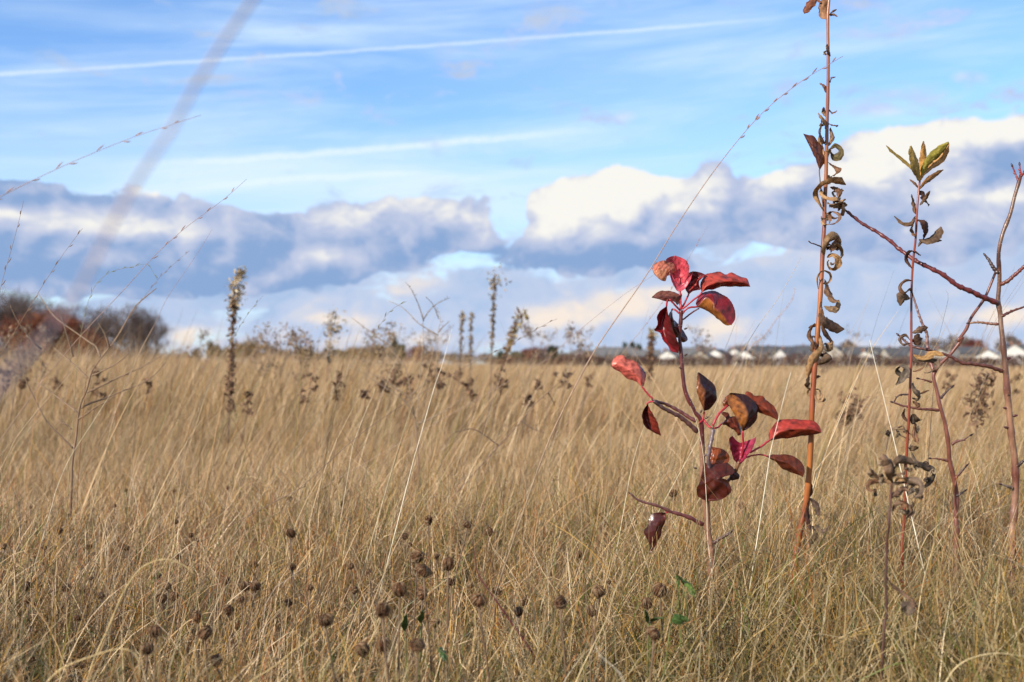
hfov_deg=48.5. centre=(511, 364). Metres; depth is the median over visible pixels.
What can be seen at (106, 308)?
grass stalk
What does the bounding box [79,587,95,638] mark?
seed head stalk
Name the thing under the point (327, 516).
grass stalk
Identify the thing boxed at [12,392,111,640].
grass stalk
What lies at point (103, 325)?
bare tree
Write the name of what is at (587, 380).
withered clump
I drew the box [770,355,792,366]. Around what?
shrub
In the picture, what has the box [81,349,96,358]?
shrub
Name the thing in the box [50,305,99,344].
bare tree
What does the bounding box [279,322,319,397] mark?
dead weed
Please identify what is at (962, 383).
grass stalk
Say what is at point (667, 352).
house
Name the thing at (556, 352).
evergreen tree
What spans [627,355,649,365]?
shrub
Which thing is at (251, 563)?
seed head stalk
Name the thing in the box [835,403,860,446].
withered clump
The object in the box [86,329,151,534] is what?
grass stalk
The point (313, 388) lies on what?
withered clump
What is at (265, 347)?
tree
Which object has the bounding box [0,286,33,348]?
bare tree
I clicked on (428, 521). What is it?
seed head stalk
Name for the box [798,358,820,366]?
shrub
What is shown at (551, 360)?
shrub
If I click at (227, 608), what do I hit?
seed head stalk
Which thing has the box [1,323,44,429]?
dead weed
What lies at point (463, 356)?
tree
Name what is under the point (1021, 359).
shrub
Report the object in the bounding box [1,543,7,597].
seed head stalk
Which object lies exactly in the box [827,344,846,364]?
house
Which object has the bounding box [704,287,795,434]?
grass stalk
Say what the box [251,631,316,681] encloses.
grass stalk
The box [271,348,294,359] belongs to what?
tree
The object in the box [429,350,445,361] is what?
tree
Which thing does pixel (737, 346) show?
tree
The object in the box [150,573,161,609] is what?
seed head stalk
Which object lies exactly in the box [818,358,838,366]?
shrub
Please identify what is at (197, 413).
grass stalk
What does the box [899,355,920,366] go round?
shrub
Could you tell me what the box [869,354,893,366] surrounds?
shrub
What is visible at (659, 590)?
seed head stalk
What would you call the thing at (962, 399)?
grass stalk
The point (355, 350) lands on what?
tree
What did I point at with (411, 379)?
withered clump
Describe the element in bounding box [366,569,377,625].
seed head stalk
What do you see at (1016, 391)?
withered clump
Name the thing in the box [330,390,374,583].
grass stalk
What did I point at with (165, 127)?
grass stalk
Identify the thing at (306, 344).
dead weed
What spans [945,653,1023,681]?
grass stalk
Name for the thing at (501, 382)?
withered clump
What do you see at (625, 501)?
grass stalk
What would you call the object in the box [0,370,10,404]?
withered clump
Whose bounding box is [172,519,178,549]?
seed head stalk
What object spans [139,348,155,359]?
shrub
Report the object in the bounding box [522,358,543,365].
shrub
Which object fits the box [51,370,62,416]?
withered clump
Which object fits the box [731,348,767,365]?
house
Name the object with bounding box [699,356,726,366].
shrub
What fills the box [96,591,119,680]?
seed head stalk
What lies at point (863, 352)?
house
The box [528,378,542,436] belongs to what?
withered clump
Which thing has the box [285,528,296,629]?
seed head stalk
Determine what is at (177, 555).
seed head stalk
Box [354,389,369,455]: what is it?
withered clump
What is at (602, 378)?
grass stalk
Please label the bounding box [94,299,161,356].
bare tree
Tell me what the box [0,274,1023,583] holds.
tall grass
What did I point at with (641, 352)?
house
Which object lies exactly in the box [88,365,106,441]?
withered clump
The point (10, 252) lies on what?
grass stalk
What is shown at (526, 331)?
dead weed
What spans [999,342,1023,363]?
house
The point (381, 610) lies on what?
seed head stalk
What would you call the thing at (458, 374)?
withered clump
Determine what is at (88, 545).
seed head stalk
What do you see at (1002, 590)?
grass stalk
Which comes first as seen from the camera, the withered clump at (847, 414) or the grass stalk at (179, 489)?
the grass stalk at (179, 489)
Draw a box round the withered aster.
[865,454,924,681]
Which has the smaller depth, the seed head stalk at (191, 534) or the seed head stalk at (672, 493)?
the seed head stalk at (191, 534)
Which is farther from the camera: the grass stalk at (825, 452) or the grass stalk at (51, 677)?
the grass stalk at (825, 452)
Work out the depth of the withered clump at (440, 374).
5.00 m
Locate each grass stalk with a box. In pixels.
[0,0,254,387]
[0,115,199,199]
[0,183,241,440]
[0,201,23,288]
[0,228,82,354]
[0,327,111,456]
[0,350,89,469]
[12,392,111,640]
[35,252,187,520]
[44,230,211,536]
[47,648,139,681]
[62,263,156,569]
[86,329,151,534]
[86,559,195,681]
[93,351,225,577]
[124,319,555,582]
[130,356,144,518]
[146,296,262,555]
[166,404,202,574]
[185,301,404,603]
[193,274,654,561]
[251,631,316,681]
[317,428,372,623]
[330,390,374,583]
[337,477,439,671]
[344,350,433,635]
[367,330,451,640]
[468,56,842,680]
[472,541,551,681]
[501,226,707,508]
[576,557,623,681]
[596,647,623,681]
[605,258,800,608]
[615,428,643,558]
[690,406,718,625]
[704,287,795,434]
[745,373,790,618]
[789,377,857,571]
[870,343,938,633]
[907,274,1023,525]
[911,517,941,681]
[918,289,947,596]
[918,293,1015,501]
[919,316,991,473]
[920,272,1012,479]
[939,318,1022,489]
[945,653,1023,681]
[1002,530,1012,644]
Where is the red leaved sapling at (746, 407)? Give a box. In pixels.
[611,256,820,681]
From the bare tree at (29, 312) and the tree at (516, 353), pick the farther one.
the tree at (516, 353)
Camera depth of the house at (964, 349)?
466.46 m
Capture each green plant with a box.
[401,610,446,681]
[644,610,689,680]
[675,575,694,679]
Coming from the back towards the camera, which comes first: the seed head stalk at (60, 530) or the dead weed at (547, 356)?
the dead weed at (547, 356)
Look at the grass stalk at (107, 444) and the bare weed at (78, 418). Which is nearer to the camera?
the grass stalk at (107, 444)
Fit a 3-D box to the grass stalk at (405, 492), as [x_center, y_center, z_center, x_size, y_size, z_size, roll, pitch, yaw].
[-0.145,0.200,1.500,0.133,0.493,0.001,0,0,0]
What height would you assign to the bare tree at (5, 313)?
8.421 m
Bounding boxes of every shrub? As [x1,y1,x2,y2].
[62,347,82,355]
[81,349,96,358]
[91,345,111,359]
[101,345,121,359]
[129,342,148,361]
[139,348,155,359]
[167,348,187,361]
[506,356,524,365]
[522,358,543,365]
[538,357,556,364]
[556,355,573,365]
[566,356,601,366]
[584,355,604,365]
[595,355,614,365]
[615,353,634,357]
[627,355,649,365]
[641,355,661,365]
[656,358,679,366]
[668,356,689,365]
[677,354,708,366]
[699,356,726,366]
[714,352,743,366]
[736,357,760,366]
[755,358,780,365]
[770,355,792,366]
[782,352,808,366]
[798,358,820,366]
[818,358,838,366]
[832,353,870,366]
[850,354,879,366]
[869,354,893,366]
[883,357,907,366]
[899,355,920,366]
[913,354,938,366]
[938,356,973,366]
[961,356,980,366]
[968,357,996,366]
[995,358,1017,366]
[1008,354,1023,366]
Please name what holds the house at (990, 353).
on the ground at (714, 377)
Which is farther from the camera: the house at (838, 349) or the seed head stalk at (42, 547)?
the house at (838, 349)
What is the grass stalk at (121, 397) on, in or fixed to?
on the ground at (714, 377)
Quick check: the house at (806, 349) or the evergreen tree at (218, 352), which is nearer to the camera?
the evergreen tree at (218, 352)
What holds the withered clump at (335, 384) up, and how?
on the ground at (714, 377)
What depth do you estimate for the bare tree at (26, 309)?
135.97 m
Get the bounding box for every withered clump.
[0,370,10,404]
[12,365,29,431]
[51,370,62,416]
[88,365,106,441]
[138,376,153,440]
[238,390,253,454]
[296,385,309,420]
[301,371,318,431]
[322,371,345,458]
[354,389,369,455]
[372,376,390,440]
[385,364,405,425]
[397,373,416,441]
[417,362,439,426]
[428,367,445,437]
[444,368,463,432]
[456,377,477,454]
[490,377,508,436]
[519,394,533,451]
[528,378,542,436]
[552,369,572,435]
[576,372,595,442]
[834,387,870,447]
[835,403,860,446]
[939,370,957,429]
[1004,372,1022,438]
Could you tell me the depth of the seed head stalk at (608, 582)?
1.43 m
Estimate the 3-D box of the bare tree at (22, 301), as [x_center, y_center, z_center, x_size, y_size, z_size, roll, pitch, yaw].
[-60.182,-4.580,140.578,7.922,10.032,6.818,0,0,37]
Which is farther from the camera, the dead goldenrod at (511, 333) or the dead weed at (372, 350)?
the dead weed at (372, 350)
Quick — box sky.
[0,0,1023,364]
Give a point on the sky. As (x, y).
(375, 148)
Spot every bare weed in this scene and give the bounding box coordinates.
[10,288,166,535]
[347,283,463,489]
[434,371,574,516]
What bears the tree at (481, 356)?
on the ground at (714, 377)
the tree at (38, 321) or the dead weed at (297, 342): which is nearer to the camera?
the dead weed at (297, 342)
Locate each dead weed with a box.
[0,332,23,411]
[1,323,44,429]
[24,319,59,409]
[183,327,212,379]
[243,333,268,370]
[247,322,292,411]
[260,326,296,407]
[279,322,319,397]
[297,331,322,376]
[315,309,356,414]
[356,325,387,378]
[367,320,400,427]
[379,323,415,400]
[412,328,431,370]
[420,326,453,378]
[519,321,541,391]
[537,328,560,379]
[559,320,587,420]
[577,326,594,383]
[643,327,658,392]
[686,324,715,399]
[747,330,771,391]
[818,325,869,375]
[960,369,995,458]
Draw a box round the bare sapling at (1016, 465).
[845,162,1023,639]
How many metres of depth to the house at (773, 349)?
497.99 m
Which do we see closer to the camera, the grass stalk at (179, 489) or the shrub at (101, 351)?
the grass stalk at (179, 489)
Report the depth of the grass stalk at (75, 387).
1.80 m
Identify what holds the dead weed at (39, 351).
on the ground at (714, 377)
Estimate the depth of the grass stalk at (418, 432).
1.90 m
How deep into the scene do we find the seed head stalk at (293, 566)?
1.53 m
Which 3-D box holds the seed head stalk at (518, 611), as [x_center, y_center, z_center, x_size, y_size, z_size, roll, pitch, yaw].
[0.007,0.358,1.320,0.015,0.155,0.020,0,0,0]
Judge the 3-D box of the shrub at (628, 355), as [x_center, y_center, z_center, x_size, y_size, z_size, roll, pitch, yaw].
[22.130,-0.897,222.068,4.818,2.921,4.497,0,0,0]
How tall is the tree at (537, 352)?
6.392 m
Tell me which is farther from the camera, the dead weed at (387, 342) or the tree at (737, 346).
the tree at (737, 346)
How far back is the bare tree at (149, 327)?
120.87 m
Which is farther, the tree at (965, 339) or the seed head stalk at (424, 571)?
the tree at (965, 339)
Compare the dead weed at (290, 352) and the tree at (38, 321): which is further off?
the tree at (38, 321)
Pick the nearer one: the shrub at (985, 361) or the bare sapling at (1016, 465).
the bare sapling at (1016, 465)
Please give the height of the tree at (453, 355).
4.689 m
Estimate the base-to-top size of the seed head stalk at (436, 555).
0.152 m
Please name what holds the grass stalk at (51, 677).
on the ground at (714, 377)
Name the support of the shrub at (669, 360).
on the ground at (714, 377)
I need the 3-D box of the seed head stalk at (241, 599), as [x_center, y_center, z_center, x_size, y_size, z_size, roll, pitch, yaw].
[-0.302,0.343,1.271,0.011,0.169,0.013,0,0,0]
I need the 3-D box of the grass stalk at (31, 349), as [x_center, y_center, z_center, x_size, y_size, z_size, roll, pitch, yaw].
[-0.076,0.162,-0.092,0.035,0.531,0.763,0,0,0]
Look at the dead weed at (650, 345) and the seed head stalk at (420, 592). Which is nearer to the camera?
the seed head stalk at (420, 592)
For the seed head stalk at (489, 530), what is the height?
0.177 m
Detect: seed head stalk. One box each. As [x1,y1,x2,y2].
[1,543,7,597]
[21,581,31,679]
[23,597,34,680]
[37,581,43,638]
[41,545,46,580]
[57,528,62,548]
[61,583,69,645]
[66,615,81,681]
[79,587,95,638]
[81,576,92,646]
[85,544,91,590]
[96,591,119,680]
[123,545,129,589]
[140,642,153,679]
[148,624,161,680]
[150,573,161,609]
[155,593,166,631]
[163,581,171,659]
[168,592,178,667]
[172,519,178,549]
[175,553,181,606]
[188,532,193,584]
[192,610,202,680]
[194,537,199,585]
[197,625,211,680]
[209,576,230,671]
[209,653,223,681]
[222,604,239,676]
[238,596,245,677]
[239,581,250,662]
[241,581,261,677]
[250,561,257,636]
[283,597,292,663]
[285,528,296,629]
[288,563,296,615]
[301,584,313,680]
[315,612,335,681]
[332,672,342,681]
[347,563,357,638]
[348,585,358,659]
[354,642,369,681]
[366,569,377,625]
[373,602,390,681]
[375,636,391,681]
[392,581,407,681]
[401,533,408,615]
[407,542,416,636]
[409,637,424,681]
[410,548,424,681]
[416,564,432,681]
[416,585,427,679]
[424,515,432,632]
[429,618,439,681]
[433,552,439,628]
[442,556,453,678]
[448,578,455,634]
[452,520,472,669]
[456,540,466,582]
[470,593,489,681]
[483,527,492,577]
[489,587,500,673]
[513,606,523,679]
[520,597,527,660]
[554,594,567,681]
[575,550,585,603]
[586,604,596,674]
[589,583,605,681]
[606,579,610,645]
[641,597,652,670]
[645,625,660,681]
[651,582,666,678]
[669,489,676,548]
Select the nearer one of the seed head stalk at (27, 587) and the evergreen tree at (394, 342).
the seed head stalk at (27, 587)
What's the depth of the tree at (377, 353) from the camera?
332.58 m
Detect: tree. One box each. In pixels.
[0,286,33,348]
[0,294,24,343]
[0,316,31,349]
[1,287,42,344]
[2,294,60,347]
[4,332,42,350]
[9,299,58,350]
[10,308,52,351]
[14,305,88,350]
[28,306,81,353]
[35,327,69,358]
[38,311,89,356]
[40,300,86,336]
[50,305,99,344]
[62,301,101,350]
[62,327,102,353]
[77,305,118,350]
[83,301,133,346]
[85,309,113,339]
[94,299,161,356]
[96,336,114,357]
[103,309,138,351]
[119,311,173,355]
[121,310,156,359]
[125,306,169,358]
[205,339,216,360]
[215,345,224,360]
[226,339,256,357]
[240,341,272,360]
[260,347,276,357]
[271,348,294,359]
[306,347,320,360]
[327,349,347,360]
[345,345,374,361]
[371,344,392,361]
[389,335,397,360]
[393,342,406,361]
[406,346,424,363]
[410,346,432,363]
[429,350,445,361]
[443,352,457,362]
[454,352,477,363]
[476,352,495,361]
[493,350,504,360]
[507,351,527,362]
[518,348,539,358]
[519,345,548,359]
[546,344,553,356]
[551,346,558,362]
[629,341,636,348]
[726,343,747,351]
[838,339,858,348]
[915,337,940,345]
[931,337,961,350]
[945,334,974,346]
[963,337,989,346]
[991,332,1023,351]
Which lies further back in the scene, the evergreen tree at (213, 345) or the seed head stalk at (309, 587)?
the evergreen tree at (213, 345)
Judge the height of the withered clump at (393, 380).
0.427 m
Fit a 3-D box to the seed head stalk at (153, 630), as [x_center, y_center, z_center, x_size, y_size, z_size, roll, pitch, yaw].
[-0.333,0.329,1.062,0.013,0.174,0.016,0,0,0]
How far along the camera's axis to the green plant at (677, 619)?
1.12 m
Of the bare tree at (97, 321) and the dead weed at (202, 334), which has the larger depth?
the bare tree at (97, 321)
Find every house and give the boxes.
[571,350,605,356]
[595,346,633,360]
[627,348,660,363]
[657,348,678,364]
[674,347,712,363]
[688,349,715,364]
[708,347,733,364]
[728,346,740,354]
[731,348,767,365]
[749,344,778,363]
[767,345,796,348]
[771,347,806,365]
[794,344,826,358]
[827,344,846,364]
[845,345,881,364]
[856,349,881,365]
[879,346,914,365]
[899,345,935,364]
[933,346,959,364]
[953,345,983,359]
[973,347,1001,364]
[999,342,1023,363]
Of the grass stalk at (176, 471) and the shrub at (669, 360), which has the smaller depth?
the grass stalk at (176, 471)
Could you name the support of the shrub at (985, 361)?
on the ground at (714, 377)
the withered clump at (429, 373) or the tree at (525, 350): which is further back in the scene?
the tree at (525, 350)
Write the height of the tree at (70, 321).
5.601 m
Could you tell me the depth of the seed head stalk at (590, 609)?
1.26 m
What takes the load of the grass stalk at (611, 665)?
on the ground at (714, 377)
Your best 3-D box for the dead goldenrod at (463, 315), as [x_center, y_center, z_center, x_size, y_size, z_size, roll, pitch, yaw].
[-0.306,0.040,6.997,0.066,0.756,0.058,0,0,-44]
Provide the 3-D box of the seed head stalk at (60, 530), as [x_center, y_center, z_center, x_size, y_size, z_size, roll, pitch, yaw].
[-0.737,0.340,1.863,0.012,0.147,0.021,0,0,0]
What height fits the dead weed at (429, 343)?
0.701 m
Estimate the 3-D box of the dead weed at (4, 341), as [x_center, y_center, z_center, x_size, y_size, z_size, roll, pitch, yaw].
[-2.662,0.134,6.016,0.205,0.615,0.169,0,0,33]
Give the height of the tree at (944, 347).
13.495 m
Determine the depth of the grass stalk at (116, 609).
0.98 m
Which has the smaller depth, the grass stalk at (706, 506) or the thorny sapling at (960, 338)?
the grass stalk at (706, 506)
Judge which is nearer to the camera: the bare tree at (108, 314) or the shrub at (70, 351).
the shrub at (70, 351)
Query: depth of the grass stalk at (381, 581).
1.25 m
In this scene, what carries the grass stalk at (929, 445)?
on the ground at (714, 377)
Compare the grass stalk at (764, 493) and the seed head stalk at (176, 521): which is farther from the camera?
the seed head stalk at (176, 521)
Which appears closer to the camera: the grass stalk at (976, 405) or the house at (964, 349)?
the grass stalk at (976, 405)
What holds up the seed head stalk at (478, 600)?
on the ground at (714, 377)
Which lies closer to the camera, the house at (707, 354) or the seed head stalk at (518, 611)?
the seed head stalk at (518, 611)
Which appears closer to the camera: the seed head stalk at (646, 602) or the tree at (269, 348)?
the seed head stalk at (646, 602)
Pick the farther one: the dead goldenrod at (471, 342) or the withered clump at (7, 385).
the dead goldenrod at (471, 342)
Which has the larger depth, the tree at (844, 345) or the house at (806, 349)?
the tree at (844, 345)
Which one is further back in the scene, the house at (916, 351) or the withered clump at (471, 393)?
the house at (916, 351)
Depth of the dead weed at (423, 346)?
9.00 m
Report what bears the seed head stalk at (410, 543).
on the ground at (714, 377)
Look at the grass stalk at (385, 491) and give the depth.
1.60 m
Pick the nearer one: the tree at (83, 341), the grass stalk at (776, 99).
the grass stalk at (776, 99)
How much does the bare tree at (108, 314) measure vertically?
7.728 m
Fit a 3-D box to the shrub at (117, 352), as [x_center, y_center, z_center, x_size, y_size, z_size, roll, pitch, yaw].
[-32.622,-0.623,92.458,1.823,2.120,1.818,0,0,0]
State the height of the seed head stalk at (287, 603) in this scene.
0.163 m
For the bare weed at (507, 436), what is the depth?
2.40 m
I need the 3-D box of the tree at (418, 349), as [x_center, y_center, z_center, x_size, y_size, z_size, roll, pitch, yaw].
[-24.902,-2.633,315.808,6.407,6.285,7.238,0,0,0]
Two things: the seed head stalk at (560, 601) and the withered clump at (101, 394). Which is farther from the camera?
the withered clump at (101, 394)
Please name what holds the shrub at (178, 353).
on the ground at (714, 377)
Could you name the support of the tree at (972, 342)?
on the ground at (714, 377)
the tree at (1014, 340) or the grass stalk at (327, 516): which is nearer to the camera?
the grass stalk at (327, 516)
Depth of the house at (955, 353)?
437.91 m
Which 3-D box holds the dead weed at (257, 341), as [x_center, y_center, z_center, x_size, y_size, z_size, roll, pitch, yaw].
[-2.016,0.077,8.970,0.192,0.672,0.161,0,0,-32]
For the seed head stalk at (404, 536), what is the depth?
1.77 m
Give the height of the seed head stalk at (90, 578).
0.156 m
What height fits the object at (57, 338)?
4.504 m
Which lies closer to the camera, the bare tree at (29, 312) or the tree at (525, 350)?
the bare tree at (29, 312)
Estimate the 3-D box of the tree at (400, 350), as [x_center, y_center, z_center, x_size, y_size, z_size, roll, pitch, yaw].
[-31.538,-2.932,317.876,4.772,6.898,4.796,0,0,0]
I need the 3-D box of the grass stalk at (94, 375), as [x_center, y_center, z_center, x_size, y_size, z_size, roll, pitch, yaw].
[-0.797,0.100,2.200,0.348,0.640,0.001,0,0,0]
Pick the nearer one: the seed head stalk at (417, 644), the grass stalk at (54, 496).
the seed head stalk at (417, 644)
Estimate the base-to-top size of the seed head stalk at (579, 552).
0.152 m
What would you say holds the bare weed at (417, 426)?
on the ground at (714, 377)
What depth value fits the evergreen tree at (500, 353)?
303.70 m
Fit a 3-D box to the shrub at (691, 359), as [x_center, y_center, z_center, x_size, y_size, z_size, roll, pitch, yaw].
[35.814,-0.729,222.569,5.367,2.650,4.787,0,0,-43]
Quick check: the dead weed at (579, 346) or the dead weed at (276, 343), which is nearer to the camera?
the dead weed at (276, 343)
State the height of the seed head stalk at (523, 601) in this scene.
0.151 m
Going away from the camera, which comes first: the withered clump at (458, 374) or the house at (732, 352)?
the withered clump at (458, 374)
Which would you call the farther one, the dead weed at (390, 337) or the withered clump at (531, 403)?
the dead weed at (390, 337)
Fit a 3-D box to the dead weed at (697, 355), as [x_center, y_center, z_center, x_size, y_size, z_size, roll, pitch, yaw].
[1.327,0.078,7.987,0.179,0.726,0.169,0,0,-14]
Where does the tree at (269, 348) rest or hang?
on the ground at (714, 377)
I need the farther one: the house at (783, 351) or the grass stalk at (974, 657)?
the house at (783, 351)
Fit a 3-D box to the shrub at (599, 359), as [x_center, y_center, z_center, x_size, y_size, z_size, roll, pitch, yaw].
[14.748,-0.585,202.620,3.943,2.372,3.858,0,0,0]
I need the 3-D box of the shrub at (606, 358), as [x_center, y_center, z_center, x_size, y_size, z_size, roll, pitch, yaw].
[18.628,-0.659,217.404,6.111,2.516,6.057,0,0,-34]
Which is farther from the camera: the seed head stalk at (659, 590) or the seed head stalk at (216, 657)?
the seed head stalk at (659, 590)
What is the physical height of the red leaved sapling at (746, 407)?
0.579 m
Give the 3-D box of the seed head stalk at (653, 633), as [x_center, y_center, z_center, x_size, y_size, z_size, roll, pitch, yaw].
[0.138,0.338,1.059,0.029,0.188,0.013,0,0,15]
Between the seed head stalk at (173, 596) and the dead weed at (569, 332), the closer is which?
the seed head stalk at (173, 596)
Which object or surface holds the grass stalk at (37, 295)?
on the ground at (714, 377)
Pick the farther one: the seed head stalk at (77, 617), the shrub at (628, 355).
the shrub at (628, 355)
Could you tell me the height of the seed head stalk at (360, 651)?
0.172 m
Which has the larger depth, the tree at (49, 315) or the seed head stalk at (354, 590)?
the tree at (49, 315)
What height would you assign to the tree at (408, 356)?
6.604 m
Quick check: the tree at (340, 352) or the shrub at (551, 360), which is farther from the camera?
the tree at (340, 352)
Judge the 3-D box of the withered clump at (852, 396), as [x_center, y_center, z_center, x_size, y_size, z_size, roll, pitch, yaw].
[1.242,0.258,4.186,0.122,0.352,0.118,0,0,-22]
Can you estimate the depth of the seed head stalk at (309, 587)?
1.35 m
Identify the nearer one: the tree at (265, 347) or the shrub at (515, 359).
the shrub at (515, 359)
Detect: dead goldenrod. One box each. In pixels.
[224,266,247,456]
[457,310,467,391]
[468,312,474,401]
[480,307,528,439]
[482,263,510,424]
[787,0,846,646]
[885,141,948,600]
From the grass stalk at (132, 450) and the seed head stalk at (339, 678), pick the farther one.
the grass stalk at (132, 450)
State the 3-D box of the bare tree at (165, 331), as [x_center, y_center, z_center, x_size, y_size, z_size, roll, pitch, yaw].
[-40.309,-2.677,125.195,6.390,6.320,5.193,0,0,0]
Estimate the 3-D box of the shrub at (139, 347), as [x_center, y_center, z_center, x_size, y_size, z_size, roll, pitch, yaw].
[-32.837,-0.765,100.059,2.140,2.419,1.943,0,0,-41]
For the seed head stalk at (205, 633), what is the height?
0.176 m
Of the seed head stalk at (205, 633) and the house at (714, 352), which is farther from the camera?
the house at (714, 352)
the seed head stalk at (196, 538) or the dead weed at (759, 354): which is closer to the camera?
the seed head stalk at (196, 538)
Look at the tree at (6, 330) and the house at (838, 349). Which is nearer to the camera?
the tree at (6, 330)
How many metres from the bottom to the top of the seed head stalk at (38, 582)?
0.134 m
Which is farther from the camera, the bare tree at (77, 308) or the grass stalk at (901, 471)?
the bare tree at (77, 308)
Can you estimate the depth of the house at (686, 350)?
517.92 m
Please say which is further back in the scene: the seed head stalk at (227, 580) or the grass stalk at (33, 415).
the grass stalk at (33, 415)
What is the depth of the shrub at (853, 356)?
193.61 m
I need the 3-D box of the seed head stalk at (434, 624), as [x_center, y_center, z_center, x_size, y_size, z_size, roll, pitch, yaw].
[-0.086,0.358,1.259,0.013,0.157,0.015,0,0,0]
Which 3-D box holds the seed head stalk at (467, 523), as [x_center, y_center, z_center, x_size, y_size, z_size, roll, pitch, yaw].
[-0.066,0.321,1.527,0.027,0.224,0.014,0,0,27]
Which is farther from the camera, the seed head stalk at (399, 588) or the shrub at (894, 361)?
the shrub at (894, 361)
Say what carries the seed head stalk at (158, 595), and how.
on the ground at (714, 377)
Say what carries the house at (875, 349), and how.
on the ground at (714, 377)
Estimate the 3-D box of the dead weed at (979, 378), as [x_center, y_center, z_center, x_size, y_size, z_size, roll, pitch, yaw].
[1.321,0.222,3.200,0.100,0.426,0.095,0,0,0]
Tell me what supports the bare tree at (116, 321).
on the ground at (714, 377)
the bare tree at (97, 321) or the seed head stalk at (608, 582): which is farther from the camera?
the bare tree at (97, 321)
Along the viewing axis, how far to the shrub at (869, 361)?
215.87 m
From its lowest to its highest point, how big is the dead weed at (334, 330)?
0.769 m
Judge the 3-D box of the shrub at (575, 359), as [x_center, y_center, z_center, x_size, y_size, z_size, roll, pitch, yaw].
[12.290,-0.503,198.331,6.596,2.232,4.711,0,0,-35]
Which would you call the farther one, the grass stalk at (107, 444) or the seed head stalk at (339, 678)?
the grass stalk at (107, 444)
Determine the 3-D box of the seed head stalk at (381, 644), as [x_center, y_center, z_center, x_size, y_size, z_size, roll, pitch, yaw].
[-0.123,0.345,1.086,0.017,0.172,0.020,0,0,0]
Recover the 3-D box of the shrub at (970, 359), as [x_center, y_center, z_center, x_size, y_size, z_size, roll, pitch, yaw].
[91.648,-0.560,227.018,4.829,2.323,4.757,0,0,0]
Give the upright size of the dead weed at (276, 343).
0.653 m
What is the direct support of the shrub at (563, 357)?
on the ground at (714, 377)
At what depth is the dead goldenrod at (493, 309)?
6.00 m
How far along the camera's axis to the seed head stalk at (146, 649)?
1.06 m
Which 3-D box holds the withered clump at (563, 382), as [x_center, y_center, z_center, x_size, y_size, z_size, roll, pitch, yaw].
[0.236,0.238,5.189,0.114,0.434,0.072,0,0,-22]
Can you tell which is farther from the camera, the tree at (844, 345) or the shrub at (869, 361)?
the tree at (844, 345)
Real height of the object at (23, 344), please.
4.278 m
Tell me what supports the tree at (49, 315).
on the ground at (714, 377)
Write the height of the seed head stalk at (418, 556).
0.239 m
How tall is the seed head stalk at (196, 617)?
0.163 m
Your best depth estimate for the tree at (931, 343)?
528.95 m
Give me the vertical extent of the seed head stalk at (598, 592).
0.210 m
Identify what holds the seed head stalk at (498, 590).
on the ground at (714, 377)
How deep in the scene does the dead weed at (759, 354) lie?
9.00 m
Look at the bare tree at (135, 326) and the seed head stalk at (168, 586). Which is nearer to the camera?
the seed head stalk at (168, 586)
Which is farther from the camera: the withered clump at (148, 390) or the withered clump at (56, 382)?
the withered clump at (56, 382)
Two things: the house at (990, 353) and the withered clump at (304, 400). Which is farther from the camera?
the house at (990, 353)
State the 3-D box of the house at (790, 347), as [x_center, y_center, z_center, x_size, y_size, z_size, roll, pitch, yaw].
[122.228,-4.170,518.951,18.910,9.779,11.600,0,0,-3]
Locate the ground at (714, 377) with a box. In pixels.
[0,365,1023,681]
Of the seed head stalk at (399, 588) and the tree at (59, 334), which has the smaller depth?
the seed head stalk at (399, 588)
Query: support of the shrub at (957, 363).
on the ground at (714, 377)
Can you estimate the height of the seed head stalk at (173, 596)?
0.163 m
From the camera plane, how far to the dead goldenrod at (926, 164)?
1.47 m
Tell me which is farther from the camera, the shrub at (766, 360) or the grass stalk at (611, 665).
the shrub at (766, 360)
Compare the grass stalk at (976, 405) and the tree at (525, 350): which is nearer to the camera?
the grass stalk at (976, 405)
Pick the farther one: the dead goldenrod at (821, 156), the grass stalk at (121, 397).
the grass stalk at (121, 397)
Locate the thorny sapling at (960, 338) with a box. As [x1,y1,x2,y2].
[890,273,995,614]
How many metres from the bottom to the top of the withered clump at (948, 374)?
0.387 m
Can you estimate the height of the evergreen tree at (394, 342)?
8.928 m
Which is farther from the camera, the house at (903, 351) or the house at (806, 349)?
the house at (806, 349)
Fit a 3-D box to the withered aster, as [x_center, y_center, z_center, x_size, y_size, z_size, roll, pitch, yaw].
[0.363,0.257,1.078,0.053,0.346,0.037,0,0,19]
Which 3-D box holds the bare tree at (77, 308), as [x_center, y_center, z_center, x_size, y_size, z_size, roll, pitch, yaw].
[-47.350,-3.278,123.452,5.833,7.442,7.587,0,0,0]
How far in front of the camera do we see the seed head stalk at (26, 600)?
1.29 m
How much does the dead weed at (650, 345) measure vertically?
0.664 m
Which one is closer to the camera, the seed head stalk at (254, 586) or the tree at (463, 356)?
the seed head stalk at (254, 586)
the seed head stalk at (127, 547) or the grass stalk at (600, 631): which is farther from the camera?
the seed head stalk at (127, 547)
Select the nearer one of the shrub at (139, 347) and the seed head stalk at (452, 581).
the seed head stalk at (452, 581)
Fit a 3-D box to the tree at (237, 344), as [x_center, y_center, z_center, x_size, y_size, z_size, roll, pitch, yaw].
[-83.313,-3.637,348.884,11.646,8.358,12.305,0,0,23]
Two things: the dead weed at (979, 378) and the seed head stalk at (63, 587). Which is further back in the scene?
the dead weed at (979, 378)
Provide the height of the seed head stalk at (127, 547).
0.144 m
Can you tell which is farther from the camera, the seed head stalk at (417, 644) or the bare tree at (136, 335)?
the bare tree at (136, 335)
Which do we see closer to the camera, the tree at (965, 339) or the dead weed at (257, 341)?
the dead weed at (257, 341)

